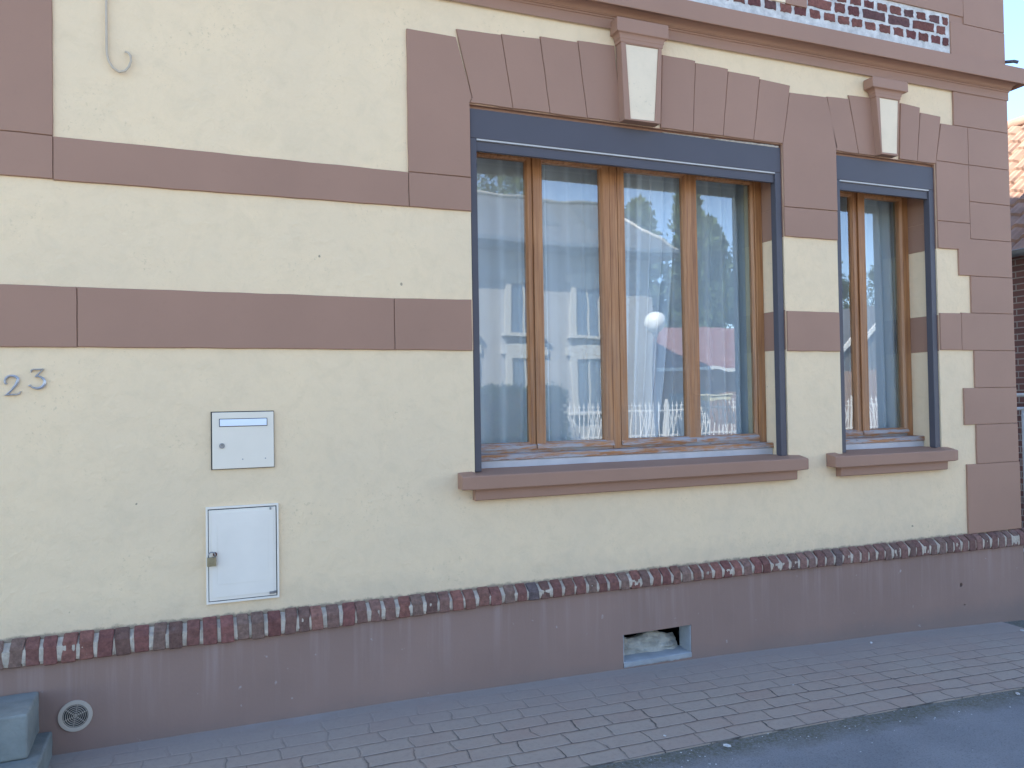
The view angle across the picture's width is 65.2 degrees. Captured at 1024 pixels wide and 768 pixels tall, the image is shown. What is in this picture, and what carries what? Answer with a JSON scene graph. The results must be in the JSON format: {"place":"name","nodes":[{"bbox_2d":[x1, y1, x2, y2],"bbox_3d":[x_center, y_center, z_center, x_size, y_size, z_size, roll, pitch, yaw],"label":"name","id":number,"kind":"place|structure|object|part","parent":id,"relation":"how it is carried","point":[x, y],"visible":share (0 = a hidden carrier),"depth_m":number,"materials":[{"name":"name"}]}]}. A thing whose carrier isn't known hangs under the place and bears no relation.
{"place":"outdoors","nodes":[
{"label":"outdoors","id":0,"kind":"place"},
{"bbox_2d":[48,622,1023,767],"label":"pavement","id":1,"kind":"structure","parent":0,"point":[594,719],"depth_m":3.91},
{"bbox_2d":[0,692,51,767],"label":"doorstep","id":2,"kind":"object","parent":1,"relation":"on","point":[24,743],"visible":0.99,"depth_m":3.19,"materials":[{"name":"grey concrete"}]},
{"bbox_2d":[589,688,1023,767],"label":"road","id":3,"kind":"structure","parent":0,"point":[925,738],"depth_m":3.59,"materials":[{"name":"grey asphalt"}]},
{"bbox_2d":[622,630,1023,766],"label":"grit","id":4,"kind":"object","parent":3,"relation":"on","point":[728,745],"visible":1,"depth_m":3.65,"materials":[{"name":"gravel"}]},
{"bbox_2d":[1003,0,1023,120],"label":"sky","id":5,"kind":"structure","parent":0,"point":[1013,9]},
{"bbox_2d":[1004,545,1023,627],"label":"driveway","id":6,"kind":"structure","parent":0,"point":[1019,623],"depth_m":5.65,"materials":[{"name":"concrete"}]},
{"bbox_2d":[1017,393,1023,489],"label":"white gate","id":7,"kind":"structure","parent":6,"relation":"on","point":[1021,408],"depth_m":7.29,"materials":[{"name":"paint"}]},
{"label":"ground","id":8,"kind":"structure","parent":0,"visible":0},
{"bbox_2d":[0,0,1023,755],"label":"town house","id":9,"kind":"structure","parent":8,"relation":"on","point":[208,208],"depth_m":4.18,"materials":[{"name":"paint"}]},
{"bbox_2d":[3,375,20,395],"bbox_3d":[-2.151,0.005,3.444,0.065,0.091,0.016,-1,-1,-22],"label":"house number","id":10,"kind":"object","parent":9,"relation":"attached to","point":[15,384],"visible":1,"depth_m":3.44,"materials":[{"name":"silver metal"}]},
{"bbox_2d":[28,369,45,389],"bbox_3d":[-2.065,-0.021,3.480,0.067,0.091,0.016,-1,-1,-22],"label":"house number","id":11,"kind":"object","parent":9,"relation":"attached to","point":[43,384],"visible":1,"depth_m":3.48,"materials":[{"name":"silver metal"}]},
{"bbox_2d":[58,700,92,731],"bbox_3d":[-1.904,1.448,3.489,0.134,0.134,0.008,-1,-1,-22],"label":"vent grille","id":12,"kind":"object","parent":9,"relation":"attached to","point":[75,715],"visible":1,"depth_m":3.49,"materials":[{"name":"beige plastic"}]},
{"bbox_2d":[105,0,131,72],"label":"cable","id":13,"kind":"object","parent":9,"relation":"attached to","point":[106,38],"visible":1,"depth_m":3.61,"materials":[{"name":"beige metal"}]},
{"bbox_2d":[206,503,278,604],"bbox_3d":[-1.268,0.798,3.774,0.327,0.450,0.028,-1,-1,-22],"label":"meter cupboard","id":14,"kind":"object","parent":9,"relation":"attached to","point":[242,542],"visible":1,"depth_m":3.77,"materials":[{"name":"white plastic"}]},
{"bbox_2d":[207,552,215,566],"bbox_3d":[-1.392,0.811,3.708,0.040,0.068,0.014,-1,-1,-22],"label":"padlock","id":15,"kind":"object","parent":14,"relation":"hanging from","point":[211,561],"visible":1,"depth_m":3.70,"materials":[{"name":"gold metal"}]},
{"bbox_3d":[-1.268,0.799,3.771,0.301,0.422,0.021,-1,-1,-22],"label":"door","id":16,"kind":"part","parent":14,"relation":"part of","materials":[{"name":"white plastic"}]},
{"bbox_2d":[211,411,273,469],"bbox_3d":[-1.274,0.265,3.790,0.284,0.272,0.019,-1,-1,-22],"label":"letterbox","id":17,"kind":"object","parent":9,"relation":"attached to","point":[242,439],"visible":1,"depth_m":3.78,"materials":[{"name":"white metal"}]},
{"bbox_2d":[212,411,273,468],"bbox_3d":[-1.272,0.265,3.789,0.277,0.265,0.008,-1,-1,-22],"label":"door","id":18,"kind":"structure","parent":17,"relation":"in","point":[252,444],"depth_m":3.78,"materials":[{"name":"white metal"}]},
{"bbox_2d":[477,158,549,443],"bbox_3d":[-0.059,-0.472,4.671,0.570,1.880,0.058,-1,-1,-22],"label":"curtain","id":19,"kind":"object","parent":9,"relation":"hanging from","point":[502,337],"visible":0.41,"depth_m":4.68,"materials":[{"name":"white fabric"}]},
{"bbox_2d":[545,165,601,440],"bbox_3d":[0.377,-0.475,4.900,0.530,1.880,0.061,-1,-1,-22],"label":"curtain","id":20,"kind":"object","parent":9,"relation":"hanging from","point":[571,202],"visible":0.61,"depth_m":4.90,"materials":[{"name":"white fabric"}]},
{"bbox_2d":[470,106,786,471],"bbox_3d":[0.703,-0.515,4.768,2.077,1.968,0.258,-1,-1,-22],"label":"window","id":21,"kind":"structure","parent":9,"relation":"in","point":[535,141],"depth_m":4.78,"materials":[{"name":"brown wood"}]},
{"bbox_2d":[624,173,676,437],"bbox_3d":[0.841,-0.480,5.046,0.480,1.880,0.092,-1,-1,-22],"label":"curtain","id":22,"kind":"object","parent":9,"relation":"hanging from","point":[650,209],"visible":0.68,"depth_m":5.04,"materials":[{"name":"white fabric"}]},
{"bbox_2d":[624,630,677,654],"bbox_3d":[0.787,1.511,4.714,0.423,0.113,0.105,-1,-1,-22],"label":"insulation wad","id":23,"kind":"object","parent":9,"relation":"on","point":[651,641],"visible":0.87,"depth_m":4.69,"materials":[{"name":"fabric"}]},
{"bbox_2d":[658,179,748,436],"bbox_3d":[1.234,-0.482,5.272,0.858,1.880,0.108,-1,-1,-22],"label":"curtain","id":24,"kind":"object","parent":9,"relation":"hanging from","point":[722,311],"visible":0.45,"depth_m":5.32,"materials":[{"name":"white fabric"}]},
{"bbox_2d":[743,185,752,432],"bbox_3d":[1.611,-0.487,5.346,0.098,1.880,0.033,0,-1,-30],"label":"curtain","id":25,"kind":"object","parent":9,"relation":"hanging from","point":[748,334],"visible":0.17,"depth_m":5.33,"materials":[{"name":"grey fabric"}]},
{"bbox_2d":[840,197,898,428],"bbox_3d":[2.452,-0.493,5.750,0.875,1.880,0.082,-1,-1,-22],"label":"curtain","id":26,"kind":"object","parent":9,"relation":"hanging from","point":[881,324],"visible":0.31,"depth_m":5.83,"materials":[{"name":"white fabric"}]},
{"bbox_2d":[836,153,939,452],"bbox_3d":[2.480,-0.530,5.502,0.882,1.968,0.283,-1,-1,-22],"label":"window","id":27,"kind":"structure","parent":9,"relation":"in","point":[859,178],"depth_m":5.55,"materials":[{"name":"brown wood"}]},
{"bbox_2d":[893,202,899,426],"bbox_3d":[2.839,-0.498,5.841,0.100,1.880,0.026,-1,-1,-22],"label":"curtain","id":28,"kind":"object","parent":9,"relation":"hanging from","point":[896,308],"visible":0.14,"depth_m":5.83,"materials":[{"name":"grey fabric"}]},
{"bbox_2d":[1005,60,1018,63],"bbox_3d":[3.640,-2.347,5.835,0.099,0.042,0.025,-1,-1,27],"label":"pipe stub","id":29,"kind":"object","parent":9,"relation":"on","point":[1011,61],"visible":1,"depth_m":5.83,"materials":[{"name":"grey metal"}]},
{"bbox_2d":[1007,116,1023,529],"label":"brick outbuilding","id":30,"kind":"structure","parent":8,"relation":"on","point":[1015,133],"depth_m":9.52,"materials":[{"name":"brick"}]}
]}

